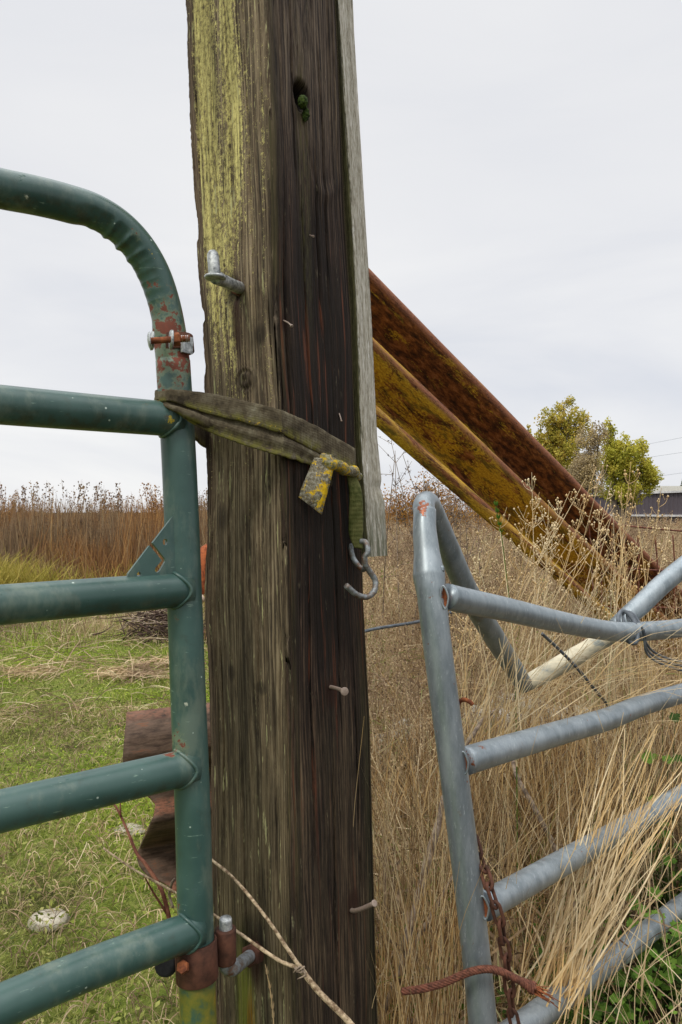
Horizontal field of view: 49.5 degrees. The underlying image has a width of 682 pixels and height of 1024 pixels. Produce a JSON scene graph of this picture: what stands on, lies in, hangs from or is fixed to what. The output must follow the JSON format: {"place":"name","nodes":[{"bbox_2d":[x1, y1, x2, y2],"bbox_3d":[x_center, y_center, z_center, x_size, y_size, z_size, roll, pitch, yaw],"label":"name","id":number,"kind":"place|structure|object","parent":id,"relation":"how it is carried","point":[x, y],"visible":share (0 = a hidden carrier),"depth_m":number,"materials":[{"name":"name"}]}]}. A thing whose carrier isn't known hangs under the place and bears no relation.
{"place":"outdoors","nodes":[
{"label":"outdoors","id":0,"kind":"place"},
{"bbox_2d":[0,513,681,1023],"bbox_3d":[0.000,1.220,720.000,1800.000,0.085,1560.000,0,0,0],"label":"ground","id":1,"kind":"structure","parent":0,"point":[148,1001],"depth_m":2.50,"materials":[{"name":"green plant"}]},
{"bbox_2d":[27,908,69,933],"bbox_3d":[-0.860,1.204,2.177,0.120,0.049,0.101,0,0,0],"label":"stone","id":2,"kind":"object","parent":1,"relation":"on","point":[65,918],"visible":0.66,"depth_m":2.15,"materials":[{"name":"white stone"}]},
{"bbox_2d":[0,543,204,606],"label":"ochre weeds","id":3,"kind":"object","parent":1,"relation":"on","point":[7,576],"visible":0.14,"depth_m":9.60,"materials":[{"name":"plant"}]},
{"bbox_2d":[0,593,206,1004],"bbox_3d":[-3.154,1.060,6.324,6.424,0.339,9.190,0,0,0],"label":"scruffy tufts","id":4,"kind":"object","parent":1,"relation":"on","point":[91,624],"visible":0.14,"depth_m":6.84,"materials":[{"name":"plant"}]},
{"bbox_2d":[0,610,209,1023],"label":"straw litter","id":5,"kind":"object","parent":1,"relation":"on","point":[132,672],"visible":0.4,"depth_m":3.58,"materials":[{"name":"plant"}]},
{"bbox_2d":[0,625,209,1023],"bbox_3d":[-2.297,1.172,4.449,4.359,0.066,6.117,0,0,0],"label":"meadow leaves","id":6,"kind":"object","parent":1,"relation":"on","point":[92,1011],"visible":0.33,"depth_m":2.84,"materials":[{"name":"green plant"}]},
{"bbox_2d":[114,823,145,836],"bbox_3d":[-0.803,1.210,2.815,0.128,0.042,0.081,0,0,0],"label":"stone","id":7,"kind":"object","parent":1,"relation":"on","point":[136,829],"visible":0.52,"depth_m":2.80,"materials":[{"name":"white stone"}]},
{"bbox_2d":[93,609,206,643],"bbox_3d":[-1.585,0.931,6.988,1.467,0.567,1.249,0,0,0],"label":"brush pile","id":8,"kind":"object","parent":1,"relation":"on","point":[152,615],"visible":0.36,"depth_m":6.77,"materials":[{"name":"brown wood"}]},
{"bbox_2d":[200,544,206,602],"bbox_3d":[-0.835,0.748,8.196,1.803,0.909,0.557,0,0,-14],"label":"cow","id":9,"kind":"object","parent":1,"relation":"on","point":[203,549],"visible":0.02,"depth_m":7.88},
{"bbox_2d":[265,964,274,1023],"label":"grass spike","id":10,"kind":"object","parent":1,"relation":"on","point":[272,1007],"depth_m":1.02,"materials":[{"name":"plant"}]},
{"bbox_2d":[186,0,387,1023],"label":"timber post","id":11,"kind":"object","parent":1,"relation":"on","point":[282,259],"visible":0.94,"depth_m":1.16,"materials":[{"name":"brown wood"}]},
{"bbox_2d":[0,168,235,1023],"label":"tube gate","id":12,"kind":"structure","parent":11,"relation":"attached to","point":[190,948],"depth_m":1.00,"materials":[{"name":"green metal"}]},
{"bbox_2d":[122,703,212,892],"bbox_3d":[-0.188,0.510,1.367,0.431,0.314,0.084,0,0,-26],"label":"guardrail stub","id":13,"kind":"object","parent":11,"relation":"attached to","point":[148,732],"visible":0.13,"depth_m":1.29,"materials":[{"name":"brown wood"}]},
{"bbox_2d":[113,803,170,918],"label":"red twig","id":14,"kind":"object","parent":13,"relation":"attached to","point":[165,908],"visible":0.82,"depth_m":1.22,"materials":[{"name":"red plant"}]},
{"bbox_2d":[103,847,354,1023],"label":"forked dry stem","id":15,"kind":"object","parent":11,"relation":"attached to","point":[298,967],"visible":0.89,"depth_m":1.04,"materials":[{"name":"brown wood"}]},
{"bbox_2d":[168,878,175,907],"bbox_3d":[-0.262,0.590,1.145,0.009,0.052,0.018,0,0,-25],"label":"vine curl","id":16,"kind":"object","parent":15,"relation":"attached to","point":[169,892],"visible":0.94,"depth_m":1.15,"materials":[{"name":"plant"}]},
{"bbox_2d":[154,389,363,548],"bbox_3d":[-0.155,-0.061,1.157,0.289,0.245,0.310,0,0,27],"label":"webbing strap","id":17,"kind":"object","parent":11,"relation":"attached to","point":[323,454],"visible":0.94,"depth_m":1.09,"materials":[{"name":"green fabric"}]},
{"bbox_2d":[344,539,378,599],"bbox_3d":[0.034,0.091,1.186,0.052,0.098,0.084,0,0,6],"label":"hook","id":18,"kind":"object","parent":17,"relation":"hanging from","point":[351,590],"visible":1,"depth_m":1.18,"materials":[{"name":"metal"}]},
{"bbox_2d":[0,479,681,582],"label":"brown weeds","id":19,"kind":"object","parent":1,"relation":"on","point":[103,538],"visible":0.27,"depth_m":11.17,"materials":[{"name":"brown plant"}]},
{"bbox_2d":[378,436,494,729],"bbox_3d":[0.431,0.408,3.471,0.830,1.587,0.450,0,0,-40],"label":"twiggy bush","id":20,"kind":"object","parent":1,"relation":"on","point":[451,512],"visible":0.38,"depth_m":3.46,"materials":[{"name":"beige plant"}]},
{"bbox_2d":[381,468,497,545],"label":"shrub","id":21,"kind":"object","parent":1,"relation":"on","point":[404,512],"visible":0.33,"depth_m":7.49,"materials":[{"name":"brown plant"}]},
{"bbox_2d":[205,510,681,934],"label":"twiggy weeds","id":22,"kind":"object","parent":1,"relation":"on","point":[406,555],"visible":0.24,"depth_m":3.01,"materials":[{"name":"beige plant"}]},
{"bbox_2d":[406,508,510,904],"bbox_3d":[0.283,0.604,1.912,0.316,1.233,0.069,0,0,0],"label":"seed weed","id":23,"kind":"object","parent":1,"relation":"on","point":[491,550],"visible":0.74,"depth_m":1.90,"materials":[{"name":"plant"}]},
{"bbox_2d":[451,553,487,842],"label":"seed weed","id":24,"kind":"object","parent":1,"relation":"on","point":[474,558],"visible":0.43,"depth_m":2.22,"materials":[{"name":"plant"}]},
{"bbox_2d":[411,492,541,904],"bbox_3d":[0.343,0.583,2.037,0.412,1.276,0.103,0,0,0],"label":"seed weed","id":25,"kind":"object","parent":1,"relation":"on","point":[521,538],"visible":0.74,"depth_m":2.04,"materials":[{"name":"plant"}]},
{"bbox_2d":[452,535,500,867],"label":"seed weed","id":26,"kind":"object","parent":1,"relation":"on","point":[492,559],"visible":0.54,"depth_m":2.02,"materials":[{"name":"plant"}]},
{"bbox_2d":[458,584,495,827],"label":"seed weed","id":27,"kind":"object","parent":1,"relation":"on","point":[481,665],"visible":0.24,"depth_m":2.19,"materials":[{"name":"plant"}]},
{"bbox_2d":[448,541,521,843],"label":"seed weed","id":28,"kind":"object","parent":1,"relation":"on","point":[496,560],"visible":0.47,"depth_m":2.13,"materials":[{"name":"plant"}]},
{"bbox_2d":[426,515,562,912],"bbox_3d":[0.390,0.612,1.957,0.405,1.216,0.057,0,0,0],"label":"seed weed","id":29,"kind":"object","parent":1,"relation":"on","point":[537,546],"visible":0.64,"depth_m":1.96,"materials":[{"name":"plant"}]},
{"bbox_2d":[443,480,584,928],"bbox_3d":[0.495,0.562,2.122,0.424,1.316,0.082,0,0,-13],"label":"seed weed","id":30,"kind":"object","parent":1,"relation":"on","point":[575,492],"visible":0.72,"depth_m":2.13,"materials":[{"name":"plant"}]},
{"bbox_2d":[452,523,580,896],"bbox_3d":[0.484,0.625,2.119,0.415,1.191,0.074,0,0,-7],"label":"seed weed","id":31,"kind":"object","parent":1,"relation":"on","point":[569,526],"visible":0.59,"depth_m":2.12,"materials":[{"name":"plant"}]},
{"bbox_2d":[474,492,569,742],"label":"seed weed","id":32,"kind":"object","parent":1,"relation":"on","point":[560,502],"visible":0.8,"depth_m":2.16,"materials":[{"name":"plant"}]},
{"bbox_2d":[365,553,681,1023],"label":"thatch","id":33,"kind":"object","parent":1,"relation":"on","point":[499,963],"visible":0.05,"depth_m":2.00,"materials":[{"name":"beige plant"}]},
{"bbox_2d":[375,715,433,770],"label":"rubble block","id":34,"kind":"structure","parent":33,"relation":"on","point":[399,722],"depth_m":2.86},
{"bbox_2d":[462,692,563,757],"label":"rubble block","id":35,"kind":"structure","parent":33,"relation":"on","point":[514,713],"depth_m":2.63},
{"bbox_2d":[511,760,577,920],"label":"dead branch","id":36,"kind":"object","parent":33,"relation":"on","point":[525,792],"visible":0.38,"depth_m":1.89,"materials":[{"name":"brown wood"}]},
{"bbox_2d":[548,701,604,761],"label":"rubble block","id":37,"kind":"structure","parent":33,"relation":"on","point":[583,739],"depth_m":2.75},
{"bbox_2d":[369,269,681,681],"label":"guardrail beam","id":38,"kind":"structure","parent":1,"relation":"on","point":[449,420],"depth_m":2.53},
{"bbox_2d":[583,523,681,652],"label":"wire fence","id":39,"kind":"object","parent":38,"relation":"attached to","point":[657,570],"visible":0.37,"depth_m":3.04,"materials":[{"name":"grey metal"}]},
{"bbox_2d":[373,696,681,1023],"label":"greenery","id":40,"kind":"object","parent":1,"relation":"on","point":[677,971],"visible":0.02,"depth_m":1.65,"materials":[{"name":"green plant"}]},
{"bbox_2d":[377,671,679,1023],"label":"green blades","id":41,"kind":"object","parent":1,"relation":"on","point":[529,906],"visible":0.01,"depth_m":1.91,"materials":[{"name":"green plant"}]},
{"bbox_2d":[527,424,531,434],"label":"poplar tree","id":42,"kind":"object","parent":1,"relation":"on","point":[528,429],"visible":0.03,"depth_m":43.96,"materials":[{"name":"green plant"}]},
{"bbox_2d":[509,472,562,808],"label":"seed weed","id":43,"kind":"object","parent":1,"relation":"on","point":[532,500],"visible":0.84,"depth_m":2.34,"materials":[{"name":"plant"}]},
{"bbox_2d":[486,470,600,855],"bbox_3d":[0.543,0.549,2.101,0.376,1.343,0.087,0,0,16],"label":"seed weed","id":44,"kind":"object","parent":1,"relation":"on","point":[581,537],"visible":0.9,"depth_m":2.08,"materials":[{"name":"plant"}]},
{"bbox_2d":[527,506,566,727],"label":"seed weed","id":45,"kind":"object","parent":1,"relation":"on","point":[553,523],"visible":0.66,"depth_m":2.46,"materials":[{"name":"plant"}]},
{"bbox_2d":[413,491,681,1023],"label":"bent tube gate","id":46,"kind":"structure","parent":1,"relation":"on","point":[438,553],"depth_m":1.34,"materials":[{"name":"metal"}]},
{"bbox_2d":[401,965,560,1007],"bbox_3d":[0.224,0.762,1.194,0.256,0.071,0.029,0,0,6],"label":"wire rope","id":47,"kind":"object","parent":46,"relation":"attached to","point":[529,986],"visible":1,"depth_m":1.18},
{"bbox_2d":[476,834,520,1023],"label":"chain","id":48,"kind":"object","parent":46,"relation":"hanging from","point":[503,940],"visible":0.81,"depth_m":1.20,"materials":[{"name":"brown metal"}]},
{"bbox_2d":[541,632,619,727],"bbox_3d":[0.602,0.422,1.794,0.027,0.325,0.516,0,0,39],"label":"hose line","id":49,"kind":"object","parent":46,"relation":"attached to","point":[549,640],"visible":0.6,"depth_m":1.70,"materials":[{"name":"grey plastic"}]},
{"bbox_2d":[616,609,641,644],"bbox_3d":[0.667,0.264,1.711,0.061,0.074,0.092,0,0,0],"label":"wire coil","id":50,"kind":"object","parent":46,"relation":"on","point":[632,616],"visible":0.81,"depth_m":1.72,"materials":[{"name":"grey metal"}]},
{"bbox_2d":[641,626,681,670],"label":"tie wire","id":51,"kind":"object","parent":46,"relation":"attached to","point":[647,648],"visible":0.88,"depth_m":1.72,"materials":[{"name":"grey metal"}]},
{"bbox_2d":[537,535,563,771],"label":"seed weed","id":52,"kind":"object","parent":1,"relation":"on","point":[551,606],"visible":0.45,"depth_m":2.54,"materials":[{"name":"plant"}]},
{"bbox_2d":[505,457,607,787],"bbox_3d":[0.608,0.527,2.281,0.416,1.386,0.086,0,0,10],"label":"seed weed","id":53,"kind":"object","parent":1,"relation":"on","point":[589,521],"visible":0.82,"depth_m":2.26,"materials":[{"name":"plant"}]},
{"bbox_2d":[509,944,615,1023],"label":"leafy plant","id":54,"kind":"object","parent":1,"relation":"on","point":[610,1009],"visible":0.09,"depth_m":1.60,"materials":[{"name":"green plant"}]},
{"bbox_2d":[534,396,596,495],"bbox_3d":[8.861,-1.719,29.973,3.103,6.097,2.170,0,0,0],"label":"poplar tree","id":55,"kind":"object","parent":1,"relation":"on","point":[559,443],"visible":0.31,"depth_m":29.77,"materials":[{"name":"green plant"}]},
{"bbox_2d":[537,484,614,782],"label":"seed weed","id":56,"kind":"object","parent":1,"relation":"on","point":[599,523],"visible":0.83,"depth_m":2.49,"materials":[{"name":"plant"}]},
{"bbox_2d":[542,499,615,934],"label":"seed weed","id":57,"kind":"object","parent":1,"relation":"on","point":[597,543],"visible":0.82,"depth_m":2.04,"materials":[{"name":"plant"}]},
{"bbox_2d":[565,420,609,497],"bbox_3d":[7.987,-0.834,24.006,1.488,4.277,1.213,0,0,0],"label":"bare sapling","id":58,"kind":"object","parent":1,"relation":"on","point":[580,468],"visible":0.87,"depth_m":23.87,"materials":[{"name":"grey plant"}]},
{"bbox_2d":[547,948,658,1023],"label":"leafy plant","id":59,"kind":"object","parent":1,"relation":"on","point":[598,1016],"visible":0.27,"depth_m":1.62,"materials":[{"name":"green plant"}]},
{"bbox_2d":[590,532,618,765],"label":"seed weed","id":60,"kind":"object","parent":1,"relation":"on","point":[610,541],"visible":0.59,"depth_m":2.47,"materials":[{"name":"plant"}]},
{"bbox_2d":[586,536,643,834],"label":"seed weed","id":61,"kind":"object","parent":1,"relation":"on","point":[636,564],"visible":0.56,"depth_m":2.07,"materials":[{"name":"plant"}]},
{"bbox_2d":[601,487,635,765],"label":"seed weed","id":62,"kind":"object","parent":1,"relation":"on","point":[630,514],"visible":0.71,"depth_m":2.31,"materials":[{"name":"plant"}]},
{"bbox_2d":[580,507,658,928],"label":"seed weed","id":63,"kind":"object","parent":1,"relation":"on","point":[635,557],"visible":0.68,"depth_m":2.06,"materials":[{"name":"plant"}]},
{"bbox_2d":[602,463,640,898],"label":"seed weed","id":64,"kind":"object","parent":1,"relation":"on","point":[630,494],"visible":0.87,"depth_m":2.03,"materials":[{"name":"plant"}]},
{"bbox_2d":[608,485,638,727],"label":"seed weed","id":65,"kind":"object","parent":1,"relation":"on","point":[624,562],"visible":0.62,"depth_m":2.53,"materials":[{"name":"plant"}]},
{"bbox_2d":[589,416,663,527],"bbox_3d":[10.372,-1.085,26.973,2.763,4.844,1.718,0,0,0],"label":"poplar tree","id":66,"kind":"object","parent":1,"relation":"on","point":[620,455],"visible":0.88,"depth_m":26.76,"materials":[{"name":"green plant"}]},
{"bbox_2d":[592,934,681,1023],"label":"leafy plant","id":67,"kind":"object","parent":1,"relation":"on","point":[673,961],"visible":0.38,"depth_m":1.70,"materials":[{"name":"green plant"}]},
{"bbox_2d":[593,490,681,528],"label":"metal shed","id":68,"kind":"structure","parent":1,"relation":"on","point":[674,502],"depth_m":34.71,"materials":[{"name":"grey metal"}]},
{"bbox_2d":[635,488,668,806],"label":"seed weed","id":69,"kind":"object","parent":1,"relation":"on","point":[658,548],"visible":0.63,"depth_m":2.19,"materials":[{"name":"plant"}]},
{"bbox_2d":[625,885,681,1018],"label":"leafy plant","id":70,"kind":"object","parent":1,"relation":"on","point":[665,975],"visible":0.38,"depth_m":1.75,"materials":[{"name":"green plant"}]},
{"bbox_2d":[628,842,681,955],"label":"leafy plant","id":71,"kind":"object","parent":1,"relation":"on","point":[667,858],"visible":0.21,"depth_m":1.94,"materials":[{"name":"green plant"}]},
{"bbox_2d":[641,517,671,826],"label":"seed weed","id":72,"kind":"object","parent":1,"relation":"on","point":[663,555],"visible":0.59,"depth_m":2.18,"materials":[{"name":"plant"}]},
{"bbox_2d":[640,712,681,905],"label":"leafy plant","id":73,"kind":"object","parent":1,"relation":"on","point":[675,717],"visible":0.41,"depth_m":1.99,"materials":[{"name":"green plant"}]},
{"bbox_2d":[0,0,681,512],"label":"sky","id":74,"kind":"structure","parent":0,"point":[522,159],"materials":[{"name":"white"}]},
{"bbox_2d":[125,503,681,1023],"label":"dry grass","id":75,"kind":"structure","parent":0,"point":[441,947],"depth_m":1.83,"materials":[{"name":"plant"}]},
{"bbox_2d":[365,611,456,632],"bbox_3d":[0.284,0.366,2.471,0.653,0.060,0.080,0,0,-38],"label":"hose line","id":76,"kind":"object","parent":75,"relation":"on","point":[393,625],"visible":0.46,"depth_m":2.35,"materials":[{"name":"grey metal"}]},
{"bbox_2d":[377,875,452,1022],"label":"grass stalk","id":77,"kind":"object","parent":75,"relation":"on","point":[417,936],"visible":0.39,"depth_m":1.48,"materials":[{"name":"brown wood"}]},
{"bbox_2d":[390,796,443,999],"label":"grass stalk","id":78,"kind":"object","parent":75,"relation":"on","point":[439,815],"visible":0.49,"depth_m":1.57,"materials":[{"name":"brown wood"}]},
{"bbox_2d":[404,1018,500,1023],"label":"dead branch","id":79,"kind":"object","parent":75,"relation":"on","point":[463,1021],"visible":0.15,"depth_m":1.50,"materials":[{"name":"brown wood"}]},
{"bbox_2d":[466,708,495,744],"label":"dead branch","id":80,"kind":"object","parent":75,"relation":"on","point":[476,729],"visible":0.56,"depth_m":1.77,"materials":[{"name":"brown wood"}]},
{"bbox_2d":[494,501,517,949],"bbox_3d":[0.386,0.595,1.714,0.014,1.251,0.103,0,0,44],"label":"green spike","id":81,"kind":"object","parent":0,"point":[497,511],"visible":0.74,"depth_m":1.75,"materials":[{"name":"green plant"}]},
{"bbox_2d":[643,486,681,491],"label":"shingled house","id":82,"kind":"structure","parent":0,"point":[671,488],"depth_m":50.12,"materials":[{"name":"grey"}]}
]}

